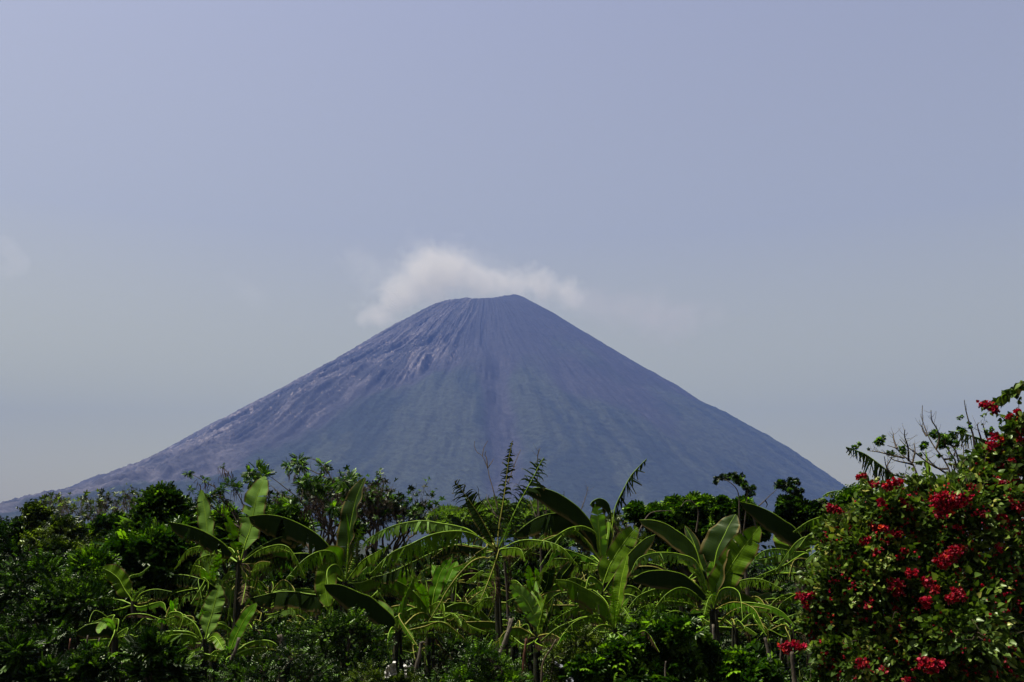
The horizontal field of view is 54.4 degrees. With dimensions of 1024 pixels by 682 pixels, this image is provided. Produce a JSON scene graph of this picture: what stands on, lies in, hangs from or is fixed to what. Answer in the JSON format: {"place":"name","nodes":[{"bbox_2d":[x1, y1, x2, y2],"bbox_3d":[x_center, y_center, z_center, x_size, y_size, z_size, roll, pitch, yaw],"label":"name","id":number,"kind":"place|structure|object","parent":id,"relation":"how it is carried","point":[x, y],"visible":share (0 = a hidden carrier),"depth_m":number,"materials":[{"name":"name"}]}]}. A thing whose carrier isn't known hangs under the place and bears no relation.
{"place":"outdoors","nodes":[
{"label":"outdoors","id":0,"kind":"place"},
{"bbox_2d":[301,518,423,642],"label":"leafy tree","id":1,"kind":"object","parent":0,"point":[389,600],"visible":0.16,"depth_m":20.75,"materials":[{"name":"green plant"}]},
{"bbox_2d":[385,661,396,677],"bbox_3d":[-1.472,3.986,12.071,0.173,0.225,0.259,0,-14,0],"label":"white sheet","id":2,"kind":"object","parent":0,"point":[390,670],"visible":1,"depth_m":12.08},
{"bbox_2d":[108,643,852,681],"bbox_3d":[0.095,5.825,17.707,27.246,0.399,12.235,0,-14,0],"label":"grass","id":3,"kind":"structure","parent":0,"point":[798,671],"depth_m":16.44,"materials":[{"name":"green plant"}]},
{"bbox_2d":[0,294,989,560],"bbox_3d":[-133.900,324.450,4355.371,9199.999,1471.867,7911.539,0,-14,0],"label":"volcano","id":4,"kind":"structure","parent":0,"point":[434,392],"depth_m":3533.36},
{"bbox_2d":[199,644,799,680],"bbox_3d":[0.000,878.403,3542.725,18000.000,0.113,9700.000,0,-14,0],"label":"ground","id":5,"kind":"structure","parent":0,"point":[509,655],"depth_m":21.66,"materials":[{"name":"soil"}]},
{"bbox_2d":[0,515,36,580],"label":"leafy tree","id":6,"kind":"object","parent":5,"relation":"on","point":[10,531],"visible":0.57,"depth_m":20.30,"materials":[{"name":"green plant"}]},
{"bbox_2d":[0,629,70,681],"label":"leafy bush","id":7,"kind":"object","parent":5,"relation":"on","point":[15,666],"visible":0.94,"depth_m":12.85,"materials":[{"name":"green plant"}]},
{"bbox_2d":[0,546,80,624],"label":"leafy tree","id":8,"kind":"object","parent":5,"relation":"on","point":[11,582],"visible":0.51,"depth_m":16.06,"materials":[{"name":"green plant"}]},
{"bbox_2d":[0,583,85,678],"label":"leafy tree","id":9,"kind":"object","parent":5,"relation":"on","point":[58,634],"visible":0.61,"depth_m":14.54,"materials":[{"name":"green plant"}]},
{"bbox_2d":[16,499,105,556],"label":"leafy tree","id":10,"kind":"object","parent":5,"relation":"on","point":[41,521],"visible":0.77,"depth_m":19.52,"materials":[{"name":"green plant"}]},
{"bbox_2d":[27,531,104,654],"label":"leafy tree","id":11,"kind":"object","parent":5,"relation":"on","point":[54,542],"visible":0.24,"depth_m":17.62,"materials":[{"name":"green plant"}]},
{"bbox_2d":[21,558,135,677],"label":"leafy tree","id":12,"kind":"object","parent":5,"relation":"on","point":[81,592],"visible":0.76,"depth_m":14.94,"materials":[{"name":"green plant"}]},
{"bbox_2d":[38,491,123,537],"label":"bare tree","id":13,"kind":"object","parent":5,"relation":"on","point":[45,498],"visible":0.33,"depth_m":45.09,"materials":[{"name":"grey plant"}]},
{"bbox_2d":[44,642,126,681],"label":"leafy bush","id":14,"kind":"object","parent":5,"relation":"on","point":[83,664],"visible":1,"depth_m":12.78,"materials":[{"name":"green plant"}]},
{"bbox_2d":[57,540,122,650],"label":"leafy tree","id":15,"kind":"object","parent":5,"relation":"on","point":[93,553],"visible":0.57,"depth_m":15.88,"materials":[{"name":"green plant"}]},
{"bbox_2d":[51,488,140,540],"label":"bare tree","id":16,"kind":"object","parent":5,"relation":"on","point":[104,505],"visible":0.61,"depth_m":43.29,"materials":[{"name":"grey plant"}]},
{"bbox_2d":[83,510,129,538],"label":"leafy tree","id":17,"kind":"object","parent":5,"relation":"on","point":[99,522],"visible":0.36,"depth_m":26.38,"materials":[{"name":"green plant"}]},
{"bbox_2d":[76,610,137,681],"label":"banana plant","id":18,"kind":"object","parent":5,"relation":"on","point":[105,626],"visible":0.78,"depth_m":13.72,"materials":[{"name":"green plant"}]},
{"bbox_2d":[107,483,144,512],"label":"bare tree","id":19,"kind":"object","parent":5,"relation":"on","point":[133,492],"visible":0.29,"depth_m":47.87,"materials":[{"name":"plant"}]},
{"bbox_2d":[80,564,171,671],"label":"banana plant","id":20,"kind":"object","parent":5,"relation":"on","point":[119,575],"visible":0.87,"depth_m":14.96,"materials":[{"name":"plant"}]},
{"bbox_2d":[106,480,198,537],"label":"leafy tree","id":21,"kind":"object","parent":5,"relation":"on","point":[162,501],"visible":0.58,"depth_m":18.03,"materials":[{"name":"green plant"}]},
{"bbox_2d":[102,572,204,634],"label":"leafy tree","id":22,"kind":"object","parent":5,"relation":"on","point":[186,608],"visible":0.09,"depth_m":16.69,"materials":[{"name":"green plant"}]},
{"bbox_2d":[99,610,207,681],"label":"leafy bush","id":23,"kind":"object","parent":5,"relation":"on","point":[124,625],"visible":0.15,"depth_m":14.68,"materials":[{"name":"green plant"}]},
{"bbox_2d":[90,514,218,679],"bbox_3d":[-6.086,4.327,16.673,2.094,2.840,1.470,0,-14,0],"label":"leafy tree","id":24,"kind":"object","parent":5,"relation":"on","point":[160,550],"visible":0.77,"depth_m":16.54,"materials":[{"name":"green plant"}]},
{"bbox_2d":[122,598,196,677],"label":"banana plant","id":25,"kind":"object","parent":5,"relation":"on","point":[172,611],"visible":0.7,"depth_m":14.02,"materials":[{"name":"green plant"}]},
{"bbox_2d":[118,623,210,681],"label":"leafy bush","id":26,"kind":"object","parent":5,"relation":"on","point":[151,655],"visible":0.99,"depth_m":13.07,"materials":[{"name":"green plant"}]},
{"bbox_2d":[158,585,248,679],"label":"banana plant","id":27,"kind":"object","parent":5,"relation":"on","point":[212,602],"visible":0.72,"depth_m":13.70,"materials":[{"name":"green plant"}]},
{"bbox_2d":[154,490,265,681],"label":"banana plant","id":28,"kind":"object","parent":5,"relation":"on","point":[206,580],"visible":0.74,"depth_m":16.25,"materials":[{"name":"green plant"}]},
{"bbox_2d":[182,463,246,666],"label":"thin tree","id":29,"kind":"object","parent":5,"relation":"on","point":[217,492],"visible":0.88,"depth_m":18.46,"materials":[{"name":"green plant"}]},
{"bbox_2d":[184,577,267,634],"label":"banana plant","id":30,"kind":"object","parent":5,"relation":"on","point":[250,591],"visible":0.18,"depth_m":17.54,"materials":[{"name":"green plant"}]},
{"bbox_2d":[168,476,306,681],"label":"banana plant","id":31,"kind":"object","parent":5,"relation":"on","point":[259,555],"visible":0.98,"depth_m":15.69,"materials":[{"name":"green plant"}]},
{"bbox_2d":[195,603,282,681],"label":"banana plant","id":32,"kind":"object","parent":5,"relation":"on","point":[242,622],"visible":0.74,"depth_m":13.48,"materials":[{"name":"plant"}]},
{"bbox_2d":[207,649,286,681],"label":"leafy bush","id":33,"kind":"object","parent":5,"relation":"on","point":[240,671],"visible":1,"depth_m":12.83,"materials":[{"name":"green plant"}]},
{"bbox_2d":[219,615,292,660],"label":"banana plant","id":34,"kind":"object","parent":5,"relation":"on","point":[252,625],"visible":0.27,"depth_m":16.66,"materials":[{"name":"green plant"}]},
{"bbox_2d":[207,497,322,666],"bbox_3d":[-4.869,4.667,19.029,2.452,3.331,1.530,0,-14,0],"label":"leafy tree","id":35,"kind":"object","parent":5,"relation":"on","point":[221,533],"visible":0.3,"depth_m":19.07,"materials":[{"name":"green plant"}]},
{"bbox_2d":[218,599,314,662],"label":"banana plant","id":36,"kind":"object","parent":5,"relation":"on","point":[283,613],"visible":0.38,"depth_m":17.05,"materials":[{"name":"green plant"}]},
{"bbox_2d":[225,579,315,636],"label":"banana plant","id":37,"kind":"object","parent":5,"relation":"on","point":[279,585],"visible":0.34,"depth_m":18.33,"materials":[{"name":"green plant"}]},
{"bbox_2d":[216,558,339,640],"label":"leafy tree","id":38,"kind":"object","parent":5,"relation":"on","point":[296,583],"visible":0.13,"depth_m":20.19,"materials":[{"name":"green plant"}]},
{"bbox_2d":[230,609,332,665],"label":"leafy bush","id":39,"kind":"object","parent":5,"relation":"on","point":[290,629],"visible":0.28,"depth_m":16.28,"materials":[{"name":"green plant"}]},
{"bbox_2d":[258,645,326,681],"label":"banana plant","id":40,"kind":"object","parent":5,"relation":"on","point":[271,649],"visible":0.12,"depth_m":14.89,"materials":[{"name":"green plant"}]},
{"bbox_2d":[249,634,347,681],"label":"leafy bush","id":41,"kind":"object","parent":5,"relation":"on","point":[285,664],"visible":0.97,"depth_m":13.10,"materials":[{"name":"green plant"}]},
{"bbox_2d":[241,452,357,621],"bbox_3d":[-4.001,4.071,18.262,2.209,4.083,1.254,0,-14,0],"label":"thin tree","id":42,"kind":"object","parent":5,"relation":"on","point":[311,484],"visible":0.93,"depth_m":18.65,"materials":[{"name":"green plant"}]},
{"bbox_2d":[248,477,396,670],"bbox_3d":[-3.058,3.877,16.020,2.350,3.370,2.291,0,-14,0],"label":"banana plant","id":43,"kind":"object","parent":5,"relation":"on","point":[327,563],"visible":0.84,"depth_m":15.88,"materials":[{"name":"green plant"}]},
{"bbox_2d":[266,465,405,647],"bbox_3d":[-4.609,5.586,25.578,3.282,4.713,3.631,11,-18,-38],"label":"bare tree","id":44,"kind":"object","parent":5,"relation":"on","point":[309,497],"visible":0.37,"depth_m":25.42,"materials":[{"name":"green plant"}]},
{"bbox_2d":[294,603,392,681],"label":"leafy bush","id":45,"kind":"object","parent":5,"relation":"on","point":[345,624],"visible":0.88,"depth_m":13.73,"materials":[{"name":"green plant"}]},
{"bbox_2d":[322,590,408,658],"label":"banana plant","id":46,"kind":"object","parent":5,"relation":"on","point":[376,593],"visible":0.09,"depth_m":18.73,"materials":[{"name":"green plant"}]},
{"bbox_2d":[317,468,416,652],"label":"bare tree","id":47,"kind":"object","parent":5,"relation":"on","point":[368,501],"visible":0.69,"depth_m":25.64,"materials":[{"name":"green plant"}]},
{"bbox_2d":[341,657,424,681],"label":"leafy bush","id":48,"kind":"object","parent":5,"relation":"on","point":[378,675],"visible":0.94,"depth_m":12.90,"materials":[{"name":"green plant"}]},
{"bbox_2d":[339,477,445,650],"bbox_3d":[-3.431,5.780,26.179,3.272,4.616,2.562,0,-14,0],"label":"bare tree","id":49,"kind":"object","parent":5,"relation":"on","point":[418,512],"visible":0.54,"depth_m":26.15,"materials":[{"name":"green plant"}]},
{"bbox_2d":[324,575,468,672],"bbox_3d":[-1.602,4.339,14.562,1.911,1.793,1.615,-5,-15,18],"label":"banana plant","id":50,"kind":"object","parent":5,"relation":"on","point":[345,597],"visible":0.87,"depth_m":14.52,"materials":[{"name":"green plant"}]},
{"bbox_2d":[378,631,452,677],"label":"banana plant","id":51,"kind":"object","parent":5,"relation":"on","point":[414,648],"visible":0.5,"depth_m":15.64,"materials":[{"name":"green plant"}]},
{"bbox_2d":[414,641,425,681],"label":"wooden stake","id":52,"kind":"object","parent":5,"relation":"on","point":[418,659],"visible":0.84,"depth_m":13.55,"materials":[{"name":"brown wood"}]},
{"bbox_2d":[372,557,506,681],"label":"banana plant","id":53,"kind":"object","parent":5,"relation":"on","point":[420,597],"visible":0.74,"depth_m":15.58,"materials":[{"name":"green plant"}]},
{"bbox_2d":[421,504,469,543],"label":"tree","id":54,"kind":"object","parent":5,"relation":"on","point":[450,514],"visible":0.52,"depth_m":46.65,"materials":[{"name":"green plant"}]},
{"bbox_2d":[391,536,501,665],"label":"leafy tree","id":55,"kind":"object","parent":5,"relation":"on","point":[460,560],"visible":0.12,"depth_m":20.72,"materials":[{"name":"green plant"}]},
{"bbox_2d":[406,565,505,669],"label":"banana plant","id":56,"kind":"object","parent":5,"relation":"on","point":[467,575],"visible":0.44,"depth_m":17.84,"materials":[{"name":"green plant"}]},
{"bbox_2d":[410,608,522,674],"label":"leafy bush","id":57,"kind":"object","parent":5,"relation":"on","point":[449,650],"visible":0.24,"depth_m":16.64,"materials":[{"name":"green plant"}]},
{"bbox_2d":[362,441,577,676],"bbox_3d":[-0.692,3.491,15.471,3.357,3.864,1.970,0,-14,0],"label":"banana plant","id":58,"kind":"object","parent":5,"relation":"on","point":[477,550],"visible":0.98,"depth_m":15.30,"materials":[{"name":"green plant"}]},
{"bbox_2d":[442,587,510,666],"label":"banana plant","id":59,"kind":"object","parent":5,"relation":"on","point":[468,597],"visible":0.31,"depth_m":18.28,"materials":[{"name":"green plant"}]},
{"bbox_2d":[118,645,849,681],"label":"ground creepers","id":60,"kind":"object","parent":5,"relation":"on","point":[430,678],"visible":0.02,"depth_m":15.16,"materials":[{"name":"green plant"}]},
{"bbox_2d":[457,495,513,556],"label":"tree","id":61,"kind":"object","parent":5,"relation":"on","point":[492,502],"visible":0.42,"depth_m":46.91,"materials":[{"name":"green plant"}]},
{"bbox_2d":[439,636,533,681],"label":"leafy bush","id":62,"kind":"object","parent":5,"relation":"on","point":[488,663],"visible":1,"depth_m":12.86,"materials":[{"name":"green plant"}]},
{"bbox_2d":[474,441,508,659],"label":"bare sapling","id":63,"kind":"object","parent":5,"relation":"on","point":[507,594],"visible":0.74,"depth_m":17.05,"materials":[{"name":"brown plant"}]},
{"bbox_2d":[471,619,530,670],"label":"banana plant","id":64,"kind":"object","parent":5,"relation":"on","point":[513,650],"visible":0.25,"depth_m":16.02,"materials":[{"name":"green plant"}]},
{"bbox_2d":[495,617,513,676],"bbox_3d":[-0.108,4.354,13.344,0.281,1.259,0.095,0,-14,0],"label":"wooden stake","id":65,"kind":"object","parent":5,"relation":"on","point":[507,633],"visible":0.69,"depth_m":13.41,"materials":[{"name":"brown wood"}]},
{"bbox_2d":[0,591,1016,681],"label":"tangled undergrowth","id":66,"kind":"object","parent":5,"relation":"on","point":[518,616],"visible":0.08,"depth_m":16.14,"materials":[{"name":"green plant"}]},
{"bbox_2d":[3,534,1014,651],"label":"woodland","id":67,"kind":"object","parent":5,"relation":"on","point":[765,567],"visible":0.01,"depth_m":25.34,"materials":[{"name":"green plant"}]},
{"bbox_2d":[468,562,591,677],"bbox_3d":[0.328,4.823,17.104,2.400,2.061,1.635,0,-14,0],"label":"banana plant","id":68,"kind":"object","parent":5,"relation":"on","point":[548,576],"visible":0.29,"depth_m":16.91,"materials":[{"name":"green plant"}]},
{"bbox_2d":[496,498,563,541],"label":"tree","id":69,"kind":"object","parent":5,"relation":"on","point":[528,516],"visible":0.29,"depth_m":46.60,"materials":[{"name":"green plant"}]},
{"bbox_2d":[488,582,578,681],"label":"banana plant","id":70,"kind":"object","parent":5,"relation":"on","point":[537,616],"visible":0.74,"depth_m":14.24,"materials":[{"name":"green plant"}]},
{"bbox_2d":[480,528,596,660],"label":"leafy tree","id":71,"kind":"object","parent":5,"relation":"on","point":[518,569],"visible":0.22,"depth_m":20.64,"materials":[{"name":"green plant"}]},
{"bbox_2d":[508,447,587,577],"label":"bare sapling","id":72,"kind":"object","parent":5,"relation":"on","point":[537,515],"visible":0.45,"depth_m":17.62,"materials":[{"name":"green plant"}]},
{"bbox_2d":[533,620,606,681],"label":"leafy bush","id":73,"kind":"object","parent":5,"relation":"on","point":[566,651],"visible":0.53,"depth_m":13.28,"materials":[{"name":"green plant"}]},
{"bbox_2d":[524,570,629,643],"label":"banana plant","id":74,"kind":"object","parent":5,"relation":"on","point":[555,587],"visible":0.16,"depth_m":17.14,"materials":[{"name":"green plant"}]},
{"bbox_2d":[504,459,666,628],"bbox_3d":[1.127,3.719,15.982,2.860,3.667,1.825,3,-14,-13],"label":"banana plant","id":75,"kind":"object","parent":5,"relation":"on","point":[569,518],"visible":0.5,"depth_m":15.84,"materials":[{"name":"green plant"}]},
{"bbox_2d":[566,518,621,556],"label":"tree","id":76,"kind":"object","parent":5,"relation":"on","point":[579,545],"visible":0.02,"depth_m":46.95,"materials":[{"name":"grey plant"}]},
{"bbox_2d":[541,554,658,651],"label":"banana plant","id":77,"kind":"object","parent":5,"relation":"on","point":[590,600],"visible":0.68,"depth_m":13.76,"materials":[{"name":"green plant"}]},
{"bbox_2d":[558,634,660,681],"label":"leafy bush","id":78,"kind":"object","parent":5,"relation":"on","point":[613,658],"visible":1,"depth_m":12.65,"materials":[{"name":"green plant"}]},
{"bbox_2d":[547,525,671,643],"bbox_3d":[1.548,4.038,14.916,1.779,2.527,1.473,5,-15,-19],"label":"banana plant","id":79,"kind":"object","parent":5,"relation":"on","point":[615,551],"visible":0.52,"depth_m":14.92,"materials":[{"name":"green plant"}]},
{"bbox_2d":[585,528,677,617],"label":"leafy tree","id":80,"kind":"object","parent":5,"relation":"on","point":[642,535],"visible":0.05,"depth_m":20.30,"materials":[{"name":"green plant"}]},
{"bbox_2d":[626,592,689,615],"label":"banana plant","id":81,"kind":"object","parent":5,"relation":"on","point":[677,608],"visible":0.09,"depth_m":18.83,"materials":[{"name":"green plant"}]},
{"bbox_2d":[636,572,697,612],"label":"banana plant","id":82,"kind":"object","parent":5,"relation":"on","point":[647,588],"visible":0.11,"depth_m":17.04,"materials":[{"name":"green plant"}]},
{"bbox_2d":[618,603,725,681],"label":"leafy bush","id":83,"kind":"object","parent":5,"relation":"on","point":[684,646],"visible":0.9,"depth_m":12.78,"materials":[{"name":"green plant"}]},
{"bbox_2d":[622,491,771,626],"bbox_3d":[3.524,4.507,18.626,2.873,3.422,1.165,0,-14,0],"label":"leafy tree","id":84,"kind":"object","parent":5,"relation":"on","point":[677,516],"visible":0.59,"depth_m":18.70,"materials":[{"name":"green plant"}]},
{"bbox_2d":[627,514,797,645],"bbox_3d":[3.049,3.879,14.612,2.303,2.695,2.304,-7,-15,25],"label":"banana plant","id":85,"kind":"object","parent":5,"relation":"on","point":[719,549],"visible":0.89,"depth_m":14.70,"materials":[{"name":"green plant"}]},
{"bbox_2d":[639,471,804,623],"bbox_3d":[3.867,4.145,17.820,3.092,3.726,1.219,2,-14,-7],"label":"thin tree","id":86,"kind":"object","parent":5,"relation":"on","point":[790,487],"visible":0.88,"depth_m":18.15,"materials":[{"name":"green plant"}]},
{"bbox_2d":[650,559,800,644],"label":"leafy tree","id":87,"kind":"object","parent":5,"relation":"on","point":[775,593],"visible":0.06,"depth_m":19.54,"materials":[{"name":"green plant"}]},
{"bbox_2d":[703,613,771,653],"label":"banana plant","id":88,"kind":"object","parent":5,"relation":"on","point":[745,629],"visible":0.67,"depth_m":16.09,"materials":[{"name":"green plant"}]},
{"bbox_2d":[708,615,777,651],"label":"leafy bush","id":89,"kind":"object","parent":5,"relation":"on","point":[742,637],"visible":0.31,"depth_m":16.30,"materials":[{"name":"green plant"}]},
{"bbox_2d":[707,639,786,681],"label":"leafy bush","id":90,"kind":"object","parent":5,"relation":"on","point":[740,663],"visible":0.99,"depth_m":12.56,"materials":[{"name":"green plant"}]},
{"bbox_2d":[717,590,798,622],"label":"banana plant","id":91,"kind":"object","parent":5,"relation":"on","point":[760,599],"visible":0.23,"depth_m":18.30,"materials":[{"name":"green plant"}]},
{"bbox_2d":[760,614,794,663],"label":"banana plant","id":92,"kind":"object","parent":5,"relation":"on","point":[771,644],"visible":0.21,"depth_m":17.05,"materials":[{"name":"green plant"}]},
{"bbox_2d":[740,502,815,665],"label":"banana plant","id":93,"kind":"object","parent":5,"relation":"on","point":[785,539],"visible":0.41,"depth_m":15.74,"materials":[{"name":"green plant"}]},
{"bbox_2d":[757,623,808,676],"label":"banana plant","id":94,"kind":"object","parent":5,"relation":"on","point":[779,631],"visible":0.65,"depth_m":16.21,"materials":[{"name":"green plant"}]},
{"bbox_2d":[774,634,806,676],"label":"leafy bush","id":95,"kind":"object","parent":5,"relation":"on","point":[777,650],"visible":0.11,"depth_m":18.47,"materials":[{"name":"green plant"}]},
{"bbox_2d":[790,652,796,681],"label":"wooden stake","id":96,"kind":"object","parent":5,"relation":"on","point":[793,672],"visible":0.88,"depth_m":13.32,"materials":[{"name":"brown wood"}]},
{"bbox_2d":[773,493,831,665],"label":"leafy tree","id":97,"kind":"object","parent":5,"relation":"on","point":[796,512],"visible":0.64,"depth_m":17.62,"materials":[{"name":"green plant"}]},
{"bbox_2d":[801,664,844,681],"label":"leafy bush","id":98,"kind":"object","parent":5,"relation":"on","point":[813,675],"visible":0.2,"depth_m":11.91,"materials":[{"name":"green plant"}]},
{"bbox_2d":[775,490,933,675],"bbox_3d":[5.313,3.870,15.351,2.549,3.077,1.866,0,-14,0],"label":"banana plant","id":99,"kind":"object","parent":5,"relation":"on","point":[801,543],"visible":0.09,"depth_m":15.21,"materials":[{"name":"plant"}]},
{"bbox_2d":[825,482,893,681],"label":"leafy tree","id":100,"kind":"object","parent":5,"relation":"on","point":[844,496],"visible":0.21,"depth_m":12.16,"materials":[{"name":"green plant"}]},
{"bbox_2d":[777,380,1023,681],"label":"bougainvillea","id":101,"kind":"object","parent":5,"relation":"on","point":[867,549],"visible":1,"depth_m":9.79,"materials":[{"name":"green plant"}]},
{"bbox_2d":[846,447,966,559],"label":"banana plant","id":102,"kind":"object","parent":5,"relation":"on","point":[877,466],"visible":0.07,"depth_m":14.59,"materials":[{"name":"plant"}]},
{"bbox_2d":[851,400,994,572],"bbox_3d":[5.535,2.768,13.015,2.116,4.088,1.019,4,-14,-15],"label":"thin tree","id":103,"kind":"object","parent":5,"relation":"on","point":[950,439],"visible":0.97,"depth_m":13.23,"materials":[{"name":"green plant"}]},
{"bbox_2d":[0,0,1023,517],"label":"sky","id":104,"kind":"structure","parent":0,"point":[805,218],"materials":[{"name":"blue"}]},
{"bbox_2d":[574,510,633,558],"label":"bare tree","id":105,"kind":"object","parent":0,"point":[624,522],"visible":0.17,"depth_m":29.17,"materials":[{"name":"plant"}]},
{"bbox_2d":[948,414,1023,639],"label":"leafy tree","id":106,"kind":"object","parent":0,"point":[966,439],"visible":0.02,"depth_m":14.35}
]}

